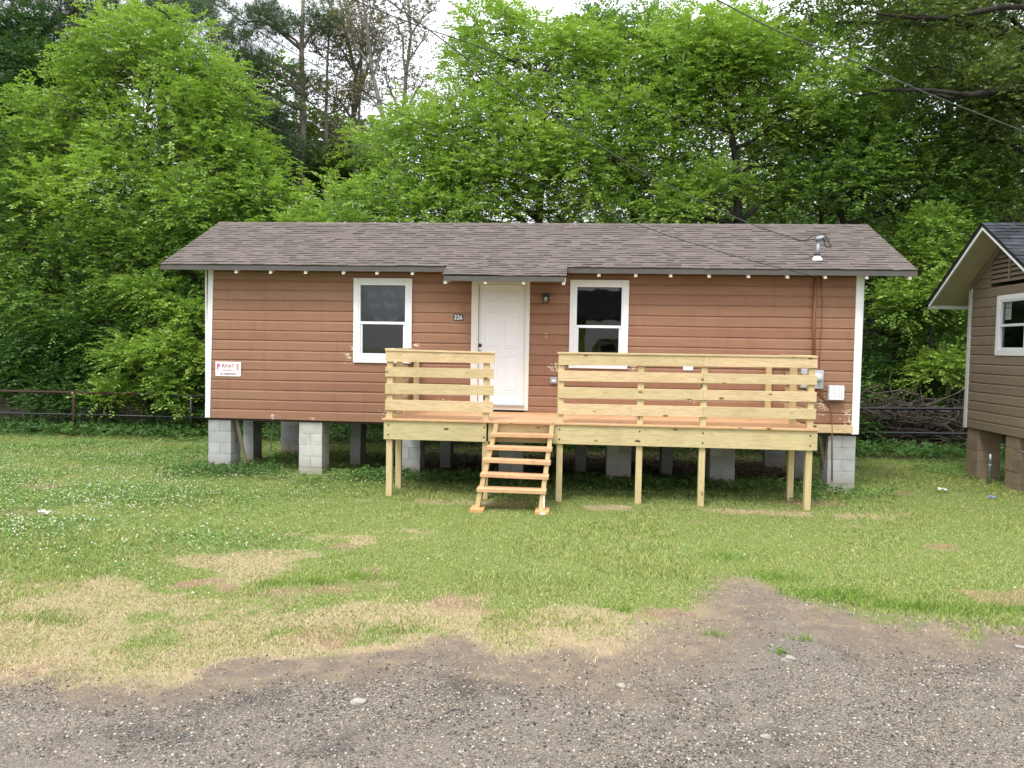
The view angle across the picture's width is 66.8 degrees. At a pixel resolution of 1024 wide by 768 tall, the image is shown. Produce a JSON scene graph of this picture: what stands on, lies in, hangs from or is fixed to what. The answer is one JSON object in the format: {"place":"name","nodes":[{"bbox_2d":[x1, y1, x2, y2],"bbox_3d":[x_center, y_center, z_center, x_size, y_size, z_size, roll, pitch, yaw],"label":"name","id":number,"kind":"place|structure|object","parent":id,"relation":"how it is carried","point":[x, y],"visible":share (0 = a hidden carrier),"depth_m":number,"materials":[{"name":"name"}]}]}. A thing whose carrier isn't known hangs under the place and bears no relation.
{"place":"outdoors","nodes":[
{"label":"outdoors","id":0,"kind":"place"},
{"bbox_2d":[0,359,964,436],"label":"ground","id":1,"kind":"structure","parent":0,"point":[18,409],"depth_m":26.17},
{"bbox_2d":[0,37,72,405],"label":"slender tree","id":2,"kind":"object","parent":1,"relation":"on","point":[11,293],"visible":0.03,"depth_m":26.84,"materials":[{"name":"green plant"}]},
{"bbox_2d":[0,0,120,406],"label":"pine tree","id":3,"kind":"object","parent":1,"relation":"on","point":[52,4],"visible":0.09,"depth_m":25.34,"materials":[{"name":"green plant"}]},
{"bbox_2d":[0,0,141,411],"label":"leafy tree","id":4,"kind":"object","parent":1,"relation":"on","point":[9,70],"visible":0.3,"depth_m":24.17,"materials":[{"name":"green plant"}]},
{"bbox_2d":[61,127,157,410],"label":"slender tree","id":5,"kind":"object","parent":1,"relation":"on","point":[112,239],"visible":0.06,"depth_m":25.56,"materials":[{"name":"brown plant"}]},
{"bbox_2d":[51,0,242,408],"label":"pine tree","id":6,"kind":"object","parent":1,"relation":"on","point":[180,2],"visible":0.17,"depth_m":25.75,"materials":[{"name":"green plant"}]},
{"bbox_2d":[151,49,378,220],"bbox_3d":[-8.094,-5.079,25.988,7.599,12.284,5.402,1,3,5],"label":"leafy tree","id":7,"kind":"object","parent":1,"relation":"on","point":[311,175],"visible":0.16,"depth_m":25.23,"materials":[{"name":"green plant"}]},
{"bbox_2d":[175,0,359,211],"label":"pine tree","id":8,"kind":"object","parent":1,"relation":"on","point":[258,17],"visible":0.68,"depth_m":23.86,"materials":[{"name":"green plant"}]},
{"bbox_2d":[267,2,393,221],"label":"bare tree","id":9,"kind":"object","parent":1,"relation":"on","point":[326,89],"visible":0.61,"depth_m":24.76,"materials":[{"name":"brown plant"}]},
{"bbox_2d":[285,0,413,216],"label":"bare tree","id":10,"kind":"object","parent":1,"relation":"on","point":[358,104],"visible":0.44,"depth_m":25.07,"materials":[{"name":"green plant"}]},
{"bbox_2d":[274,101,462,222],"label":"leafy tree","id":11,"kind":"object","parent":1,"relation":"on","point":[313,125],"visible":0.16,"depth_m":26.42,"materials":[{"name":"green plant"}]},
{"bbox_2d":[296,0,450,198],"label":"bare tree","id":12,"kind":"object","parent":1,"relation":"on","point":[370,64],"visible":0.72,"depth_m":23.53,"materials":[{"name":"brown plant"}]},
{"bbox_2d":[343,0,462,222],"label":"bare tree","id":13,"kind":"object","parent":1,"relation":"on","point":[407,72],"visible":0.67,"depth_m":24.42,"materials":[{"name":"brown plant"}]},
{"bbox_2d":[0,66,1023,406],"bbox_3d":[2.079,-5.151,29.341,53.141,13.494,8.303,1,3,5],"label":"woodland","id":14,"kind":"object","parent":1,"relation":"on","point":[876,334],"visible":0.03,"depth_m":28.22,"materials":[{"name":"green plant"}]},
{"bbox_2d":[665,100,786,223],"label":"slender tree","id":15,"kind":"object","parent":1,"relation":"on","point":[721,157],"visible":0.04,"depth_m":23.55,"materials":[{"name":"brown plant"}]},
{"bbox_2d":[716,0,837,223],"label":"slender tree","id":16,"kind":"object","parent":1,"relation":"on","point":[782,220],"visible":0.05,"depth_m":24.32,"materials":[{"name":"green plant"}]},
{"bbox_2d":[743,47,924,223],"bbox_3d":[9.414,-4.337,23.206,5.148,11.631,5.124,-1,4,-40],"label":"slender tree","id":17,"kind":"object","parent":1,"relation":"on","point":[820,215],"visible":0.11,"depth_m":22.69,"materials":[{"name":"brown plant"}]},
{"bbox_2d":[752,5,954,223],"bbox_3d":[10.571,-5.379,24.277,6.441,13.644,2.526,2,3,28],"label":"slender tree","id":18,"kind":"object","parent":1,"relation":"on","point":[863,50],"visible":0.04,"depth_m":24.16,"materials":[{"name":"grey plant"}]},
{"bbox_2d":[811,47,960,424],"bbox_3d":[11.603,-4.488,25.234,6.575,11.833,3.002,0,3,-17],"label":"slender tree","id":19,"kind":"object","parent":1,"relation":"on","point":[869,319],"visible":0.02,"depth_m":25.05,"materials":[{"name":"green plant"}]},
{"bbox_2d":[789,0,1022,393],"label":"leafy tree","id":20,"kind":"object","parent":1,"relation":"on","point":[832,15],"visible":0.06,"depth_m":24.02,"materials":[{"name":"green plant"}]},
{"bbox_2d":[887,15,1022,189],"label":"slender tree","id":21,"kind":"object","parent":1,"relation":"on","point":[938,68],"visible":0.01,"depth_m":23.13,"materials":[{"name":"green plant"}]},
{"bbox_2d":[900,67,1022,389],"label":"slender tree","id":22,"kind":"object","parent":1,"relation":"on","point":[956,205],"visible":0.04,"depth_m":23.09,"materials":[{"name":"green plant"}]},
{"bbox_2d":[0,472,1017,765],"bbox_3d":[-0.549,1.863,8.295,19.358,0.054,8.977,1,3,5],"label":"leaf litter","id":23,"kind":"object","parent":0,"point":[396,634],"visible":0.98,"depth_m":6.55,"materials":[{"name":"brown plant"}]},
{"bbox_2d":[0,561,1023,767],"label":"gravel road","id":24,"kind":"structure","parent":0,"point":[342,667],"depth_m":5.02,"materials":[{"name":"grey gravel"}]},
{"bbox_2d":[350,698,366,704],"bbox_3d":[-0.982,2.028,4.944,0.106,0.042,0.061,1,3,5],"label":"stone","id":25,"kind":"object","parent":24,"relation":"on","point":[358,701],"visible":1,"depth_m":4.93,"materials":[{"name":"white stone"}]},
{"bbox_2d":[782,655,796,662],"bbox_3d":[2.049,2.038,5.747,0.104,0.057,0.078,1,3,5],"label":"stone","id":26,"kind":"object","parent":24,"relation":"on","point":[788,658],"visible":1,"depth_m":5.72,"materials":[{"name":"white stone"}]},
{"bbox_2d":[0,414,1023,708],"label":"lawn","id":27,"kind":"structure","parent":0,"point":[672,612],"depth_m":8.54,"materials":[{"name":"plant"}]},
{"bbox_2d":[208,420,240,470],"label":"block pier","id":28,"kind":"structure","parent":27,"relation":"on","point":[224,443],"depth_m":13.70,"materials":[{"name":"grey concrete"}]},
{"bbox_2d":[235,420,247,469],"bbox_3d":[-4.803,1.083,13.799,0.060,0.934,0.259,3,4,40],"label":"leaning board","id":29,"kind":"object","parent":27,"relation":"on","point":[241,441],"visible":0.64,"depth_m":13.78,"materials":[{"name":"beige wood"}]},
{"bbox_2d":[243,421,261,461],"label":"block pier","id":30,"kind":"structure","parent":27,"relation":"on","point":[252,436],"depth_m":14.98,"materials":[{"name":"grey concrete"}]},
{"bbox_2d":[281,422,299,452],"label":"block pier","id":31,"kind":"structure","parent":27,"relation":"on","point":[289,436],"depth_m":16.54,"materials":[{"name":"grey concrete"}]},
{"bbox_2d":[299,422,329,473],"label":"block pier","id":32,"kind":"structure","parent":27,"relation":"on","point":[314,446],"depth_m":13.56,"materials":[{"name":"beige concrete"}]},
{"bbox_2d":[350,423,366,464],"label":"block pier","id":33,"kind":"structure","parent":27,"relation":"on","point":[357,443],"depth_m":14.80,"materials":[{"name":"grey concrete"}]},
{"bbox_2d":[402,440,424,477],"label":"block pier","id":34,"kind":"structure","parent":27,"relation":"on","point":[413,453],"depth_m":13.42,"materials":[{"name":"grey concrete"}]},
{"bbox_2d":[440,441,453,467],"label":"block pier","id":35,"kind":"structure","parent":27,"relation":"on","point":[446,454],"depth_m":14.66,"materials":[{"name":"grey concrete"}]},
{"bbox_2d":[0,426,1015,610],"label":"clover","id":36,"kind":"object","parent":27,"relation":"on","point":[92,456],"depth_m":12.00,"materials":[{"name":"green plant"}]},
{"bbox_2d":[0,465,1023,766],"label":"dry grass","id":37,"kind":"structure","parent":27,"relation":"on","point":[214,651],"depth_m":6.49,"materials":[{"name":"plant"}]},
{"bbox_2d":[470,423,553,514],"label":"wooden stairs","id":38,"kind":"structure","parent":27,"relation":"on","point":[482,488],"depth_m":11.03,"materials":[{"name":"brown wood"}]},
{"bbox_2d":[499,442,524,480],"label":"block pier","id":39,"kind":"structure","parent":27,"relation":"on","point":[505,467],"depth_m":13.27,"materials":[{"name":"grey concrete"}]},
{"bbox_2d":[152,456,900,502],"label":"weeds","id":40,"kind":"object","parent":27,"relation":"on","point":[751,481],"visible":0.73,"depth_m":12.97,"materials":[{"name":"green plant"}]},
{"bbox_2d":[575,444,585,471],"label":"block pier","id":41,"kind":"structure","parent":27,"relation":"on","point":[580,457],"depth_m":14.44,"materials":[{"name":"grey concrete"}]},
{"bbox_2d":[382,348,852,509],"bbox_3d":[1.807,0.651,12.169,7.414,2.298,1.728,1,3,5],"label":"porch","id":42,"kind":"object","parent":27,"relation":"on","point":[701,427],"visible":0.94,"depth_m":11.40,"materials":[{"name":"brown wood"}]},
{"bbox_2d":[605,445,631,483],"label":"block pier","id":43,"kind":"structure","parent":27,"relation":"on","point":[618,461],"depth_m":13.12,"materials":[{"name":"grey concrete"}]},
{"bbox_2d":[424,441,816,475],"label":"leaf litter","id":44,"kind":"object","parent":27,"relation":"on","point":[644,466],"visible":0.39,"depth_m":16.13,"materials":[{"name":"brown plant"}]},
{"bbox_2d":[631,446,635,462],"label":"block pier","id":45,"kind":"structure","parent":27,"relation":"on","point":[633,454],"depth_m":15.95,"materials":[{"name":"grey concrete"}]},
{"bbox_2d":[659,447,672,474],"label":"block pier","id":46,"kind":"structure","parent":27,"relation":"on","point":[665,459],"depth_m":14.32,"materials":[{"name":"grey concrete"}]},
{"bbox_2d":[705,448,734,487],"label":"block pier","id":47,"kind":"structure","parent":27,"relation":"on","point":[720,463],"depth_m":12.98,"materials":[{"name":"grey concrete"}]},
{"bbox_2d":[762,449,785,466],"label":"block pier","id":48,"kind":"structure","parent":27,"relation":"on","point":[776,457],"depth_m":15.72,"materials":[{"name":"grey concrete"}]},
{"bbox_2d":[794,450,803,477],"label":"block pier","id":49,"kind":"structure","parent":27,"relation":"on","point":[799,463],"depth_m":14.12,"materials":[{"name":"grey concrete"}]},
{"bbox_2d":[818,436,824,469],"bbox_3d":[5.225,1.294,13.004,0.350,0.870,0.055,-1,4,-38],"label":"leaning board","id":50,"kind":"object","parent":27,"relation":"on","point":[821,449],"visible":0.57,"depth_m":12.95,"materials":[{"name":"wood"}]},
{"bbox_2d":[819,435,855,490],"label":"block pier","id":51,"kind":"structure","parent":27,"relation":"on","point":[844,447],"depth_m":12.82,"materials":[{"name":"grey concrete"}]},
{"bbox_2d":[161,222,917,435],"bbox_3d":[0.342,-1.198,14.673,12.404,3.743,4.924,1,3,5],"label":"wooden cabin","id":52,"kind":"object","parent":51,"relation":"on","point":[296,330],"visible":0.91,"depth_m":13.21,"materials":[{"name":"brown paint"}]},
{"bbox_2d":[215,362,240,376],"bbox_3d":[-4.960,-0.262,13.559,0.461,0.253,0.008,1,3,5],"label":"warning sign","id":53,"kind":"object","parent":52,"relation":"attached to","point":[227,368],"visible":1,"depth_m":13.56,"materials":[{"name":"white plastic"}]},
{"bbox_2d":[353,278,411,363],"bbox_3d":[-2.212,-1.085,13.318,1.016,1.449,0.102,1,3,5],"label":"window","id":54,"kind":"structure","parent":52,"relation":"in","point":[370,339],"depth_m":13.32,"materials":[{"name":"white paint"}]},
{"bbox_2d":[362,285,404,321],"bbox_3d":[-2.195,-1.340,13.464,0.796,0.732,0.133,1,3,5],"label":"window pane","id":55,"kind":"structure","parent":54,"relation":"in","point":[382,303],"depth_m":13.46,"materials":[{"name":"glass"}]},
{"bbox_2d":[453,314,462,319],"bbox_3d":[-0.914,-1.134,13.179,0.164,0.108,0.008,1,3,5],"label":"house number","id":56,"kind":"object","parent":52,"relation":"attached to","point":[457,316],"visible":1,"depth_m":13.18,"materials":[{"name":"white metal"}]},
{"bbox_2d":[478,285,525,404],"bbox_3d":[-0.180,-0.664,13.158,0.794,2.025,0.110,1,3,5],"label":"door","id":57,"kind":"structure","parent":52,"relation":"in","point":[502,308],"depth_m":13.17,"materials":[{"name":"white paint"}]},
{"bbox_2d":[208,0,816,276],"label":"overhead cable","id":58,"kind":"object","parent":52,"relation":"attached to","point":[492,160],"visible":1,"depth_m":11.51,"materials":[{"name":"black rubber"}]},
{"bbox_2d":[569,280,628,368],"bbox_3d":[1.454,-0.999,13.009,0.978,1.478,0.090,1,3,5],"label":"window","id":59,"kind":"structure","parent":52,"relation":"in","point":[624,284],"depth_m":12.97,"materials":[{"name":"white paint"}]},
{"bbox_2d":[799,368,806,387],"bbox_3d":[4.824,-0.092,12.698,0.209,0.317,0.107,1,3,5],"label":"breaker box","id":60,"kind":"object","parent":52,"relation":"attached to","point":[803,371],"visible":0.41,"depth_m":12.65,"materials":[{"name":"grey metal"}]},
{"bbox_2d":[794,233,830,260],"bbox_3d":[4.862,-2.224,12.667,0.634,0.463,0.244,1,3,-3],"label":"service mast","id":61,"kind":"object","parent":52,"relation":"on","point":[817,255],"visible":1,"depth_m":12.65,"materials":[{"name":"silver metal"}]},
{"bbox_2d":[387,0,793,238],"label":"overhead cable","id":62,"kind":"object","parent":61,"relation":"attached to","point":[571,127],"visible":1,"depth_m":10.61,"materials":[{"name":"black rubber"}]},
{"bbox_2d":[812,275,817,369],"bbox_3d":[4.942,-1.025,12.667,0.078,1.628,0.048,1,3,5],"label":"conduit","id":63,"kind":"object","parent":52,"relation":"attached to","point":[813,318],"visible":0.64,"depth_m":12.65,"materials":[{"name":"brown metal"}]},
{"bbox_2d":[815,370,823,393],"bbox_3d":[4.992,-0.029,12.652,0.166,0.391,0.177,1,3,5],"label":"electric meter","id":64,"kind":"object","parent":52,"relation":"attached to","point":[820,377],"visible":0.62,"depth_m":12.64,"materials":[{"name":"grey metal"}]},
{"bbox_2d":[819,276,822,368],"bbox_3d":[5.037,-0.983,12.681,0.055,1.541,0.012,1,3,5],"label":"cable","id":65,"kind":"object","parent":52,"relation":"attached to","point":[821,323],"visible":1,"depth_m":12.68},
{"bbox_2d":[816,389,832,480],"bbox_3d":[5.131,0.833,12.749,0.329,1.528,0.044,1,3,5],"label":"conduit","id":66,"kind":"object","parent":52,"relation":"attached to","point":[831,439],"visible":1,"depth_m":12.73,"materials":[{"name":"brown metal"}]},
{"bbox_2d":[827,385,844,400],"bbox_3d":[5.298,0.146,12.673,0.276,0.249,0.102,1,3,5],"label":"utility box","id":67,"kind":"object","parent":52,"relation":"attached to","point":[835,392],"visible":1,"depth_m":12.63,"materials":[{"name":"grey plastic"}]},
{"bbox_2d":[856,372,1002,452],"bbox_3d":[9.922,1.103,18.804,6.928,2.854,2.303,1,3,5],"label":"brush pile","id":68,"kind":"object","parent":27,"relation":"on","point":[909,420],"visible":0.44,"depth_m":18.52,"materials":[{"name":"brown wood"}]},
{"bbox_2d":[864,431,964,447],"bbox_3d":[9.798,1.365,18.797,2.478,0.446,0.268,1,3,1],"label":"log","id":69,"kind":"object","parent":68,"relation":"on","point":[896,436],"visible":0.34,"depth_m":18.70,"materials":[{"name":"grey wood"}]},
{"bbox_2d":[966,427,1001,479],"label":"block pier","id":70,"kind":"structure","parent":27,"relation":"on","point":[982,445],"depth_m":14.40,"materials":[{"name":"concrete"}]},
{"bbox_2d":[927,223,1023,438],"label":"wooden cabin","id":71,"kind":"object","parent":70,"relation":"on","point":[982,282],"visible":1,"depth_m":13.97,"materials":[{"name":"beige paint"}]},
{"bbox_2d":[994,293,1023,355],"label":"window","id":72,"kind":"structure","parent":71,"relation":"in","point":[1000,313],"depth_m":13.56,"materials":[{"name":"white paint"}]},
{"bbox_2d":[987,454,992,484],"bbox_3d":[8.473,1.533,13.765,0.086,0.580,0.090,1,3,5],"label":"pipe","id":73,"kind":"object","parent":27,"relation":"on","point":[989,473],"visible":0.87,"depth_m":13.74,"materials":[{"name":"metal"}]},
{"bbox_2d":[1004,435,1023,490],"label":"block pier","id":74,"kind":"structure","parent":27,"relation":"on","point":[1014,470],"depth_m":13.19,"materials":[{"name":"concrete"}]},
{"bbox_2d":[0,0,1023,333],"label":"sky","id":75,"kind":"structure","parent":0,"point":[564,6],"materials":[{"name":"white"}]},
{"bbox_2d":[717,0,1023,131],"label":"overhead cable","id":76,"kind":"object","parent":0,"point":[859,63],"visible":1,"depth_m":11.11,"materials":[{"name":"black rubber"}]},
{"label":"ground","id":77,"kind":"structure","parent":0,"visible":0},
{"bbox_2d":[0,333,40,411],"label":"leafy shrub","id":78,"kind":"object","parent":77,"relation":"on","point":[3,375],"visible":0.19,"depth_m":20.54,"materials":[{"name":"green plant"}]},
{"bbox_2d":[0,325,113,423],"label":"leafy shrub","id":79,"kind":"object","parent":77,"relation":"on","point":[40,397],"visible":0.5,"depth_m":20.14,"materials":[{"name":"green plant"}]},
{"bbox_2d":[0,113,134,347],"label":"leafy tree","id":80,"kind":"object","parent":77,"relation":"on","point":[24,272],"visible":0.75,"depth_m":20.77,"materials":[{"name":"green plant"}]},
{"bbox_2d":[0,298,155,420],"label":"leafy shrub","id":81,"kind":"object","parent":77,"relation":"on","point":[63,321],"visible":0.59,"depth_m":20.07,"materials":[{"name":"green plant"}]},
{"bbox_2d":[0,332,157,430],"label":"leafy shrub","id":82,"kind":"object","parent":77,"relation":"on","point":[84,406],"visible":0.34,"depth_m":20.11,"materials":[{"name":"green plant"}]},
{"bbox_2d":[0,381,71,422],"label":"fallen branch","id":83,"kind":"object","parent":82,"relation":"on","point":[28,394],"visible":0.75,"depth_m":19.80,"materials":[{"name":"brown wood"}]},
{"bbox_2d":[0,390,208,436],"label":"pipe fence","id":84,"kind":"object","parent":77,"relation":"on","point":[73,414],"visible":0.73,"depth_m":19.07,"materials":[{"name":"metal"}]},
{"bbox_2d":[66,258,204,421],"bbox_3d":[-8.796,-0.917,19.740,4.439,4.559,3.152,1,3,5],"label":"leafy shrub","id":85,"kind":"object","parent":77,"relation":"on","point":[193,354],"visible":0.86,"depth_m":19.32,"materials":[{"name":"green plant"}]},
{"bbox_2d":[1,185,310,422],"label":"leafy tree","id":86,"kind":"object","parent":77,"relation":"on","point":[128,244],"visible":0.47,"depth_m":20.19,"materials":[{"name":"green plant"}]},
{"bbox_2d":[0,0,323,423],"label":"leafy tree","id":87,"kind":"object","parent":77,"relation":"on","point":[180,87],"visible":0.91,"depth_m":20.70,"materials":[{"name":"green plant"}]},
{"bbox_2d":[134,359,280,435],"bbox_3d":[-7.696,0.512,20.170,4.177,2.806,2.740,1,3,5],"label":"leafy shrub","id":88,"kind":"object","parent":77,"relation":"on","point":[200,408],"visible":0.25,"depth_m":19.72,"materials":[{"name":"green plant"}]},
{"bbox_2d":[329,423,383,436],"bbox_3d":[-3.708,0.662,20.093,3.589,3.025,2.989,1,3,5],"label":"leafy shrub","id":89,"kind":"object","parent":77,"relation":"on","point":[371,427],"visible":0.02,"depth_m":19.45,"materials":[{"name":"green plant"}]},
{"bbox_2d":[244,158,511,430],"bbox_3d":[-3.166,-2.134,19.736,7.426,7.175,4.078,1,3,5],"label":"leafy tree","id":90,"kind":"object","parent":77,"relation":"on","point":[367,199],"visible":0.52,"depth_m":19.08,"materials":[{"name":"green plant"}]},
{"bbox_2d":[0,414,1005,465],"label":"weeds","id":91,"kind":"object","parent":77,"relation":"on","point":[931,448],"visible":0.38,"depth_m":18.47,"materials":[{"name":"green plant"}]},
{"bbox_2d":[323,0,700,223],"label":"leafy tree","id":92,"kind":"object","parent":77,"relation":"on","point":[543,137],"visible":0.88,"depth_m":19.80,"materials":[{"name":"green plant"}]},
{"bbox_2d":[519,0,764,223],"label":"leafy tree","id":93,"kind":"object","parent":77,"relation":"on","point":[613,12],"visible":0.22,"depth_m":21.12,"materials":[{"name":"green plant"}]},
{"bbox_2d":[586,0,905,223],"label":"leafy tree","id":94,"kind":"object","parent":77,"relation":"on","point":[750,47],"visible":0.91,"depth_m":19.78,"materials":[{"name":"green plant"}]},
{"bbox_2d":[818,361,891,449],"bbox_3d":[7.341,0.868,18.808,3.945,2.896,3.015,1,3,5],"label":"leafy shrub","id":95,"kind":"object","parent":77,"relation":"on","point":[866,428],"visible":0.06,"depth_m":18.30,"materials":[{"name":"green plant"}]},
{"bbox_2d":[760,151,965,359],"bbox_3d":[10.024,-2.796,22.614,5.629,8.628,3.588,3,3,35],"label":"slender tree","id":96,"kind":"object","parent":77,"relation":"on","point":[887,197],"visible":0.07,"depth_m":21.99,"materials":[{"name":"brown plant"}]},
{"bbox_2d":[741,47,1003,235],"bbox_3d":[9.280,-3.747,20.713,6.650,10.725,4.268,1,3,5],"label":"leafy tree","id":97,"kind":"object","parent":77,"relation":"on","point":[877,140],"visible":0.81,"depth_m":19.93,"materials":[{"name":"green plant"}]},
{"bbox_2d":[765,0,1023,171],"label":"oak tree","id":98,"kind":"object","parent":77,"relation":"on","point":[996,93],"visible":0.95,"depth_m":18.78,"materials":[{"name":"green plant"}]},
{"bbox_2d":[860,332,949,430],"bbox_3d":[9.817,0.101,20.723,3.434,3.053,3.319,1,3,5],"label":"leafy shrub","id":99,"kind":"object","parent":77,"relation":"on","point":[883,362],"visible":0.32,"depth_m":20.40,"materials":[{"name":"green plant"}]},
{"bbox_2d":[864,197,988,420],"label":"leafy tree","id":100,"kind":"object","parent":77,"relation":"on","point":[926,282],"visible":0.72,"depth_m":19.20,"materials":[{"name":"green plant"}]},
{"bbox_2d":[859,407,1005,456],"bbox_3d":[9.877,1.096,18.040,7.153,1.287,0.090,1,3,5],"label":"pipe fence","id":101,"kind":"object","parent":77,"relation":"on","point":[921,408],"visible":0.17,"depth_m":18.03,"materials":[{"name":"black metal"}]},
{"bbox_2d":[861,207,1019,430],"bbox_3d":[11.045,-1.503,20.683,6.470,6.301,4.161,1,3,5],"label":"leafy tree","id":102,"kind":"object","parent":77,"relation":"on","point":[959,331],"visible":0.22,"depth_m":20.23,"materials":[{"name":"green plant"}]},
{"bbox_2d":[894,343,1001,442],"bbox_3d":[11.755,0.500,20.339,3.950,3.207,2.958,1,3,5],"label":"leafy shrub","id":103,"kind":"object","parent":77,"relation":"on","point":[938,389],"visible":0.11,"depth_m":20.01,"materials":[{"name":"green plant"}]},
{"bbox_2d":[881,17,1023,437],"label":"leafy tree","id":104,"kind":"object","parent":77,"relation":"on","point":[1008,184],"visible":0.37,"depth_m":20.34,"materials":[{"name":"green plant"}]},
{"bbox_2d":[354,0,978,199],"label":"overhead cable","id":105,"kind":"object","parent":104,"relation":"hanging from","point":[615,95],"visible":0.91,"depth_m":13.68,"materials":[{"name":"black rubber"}]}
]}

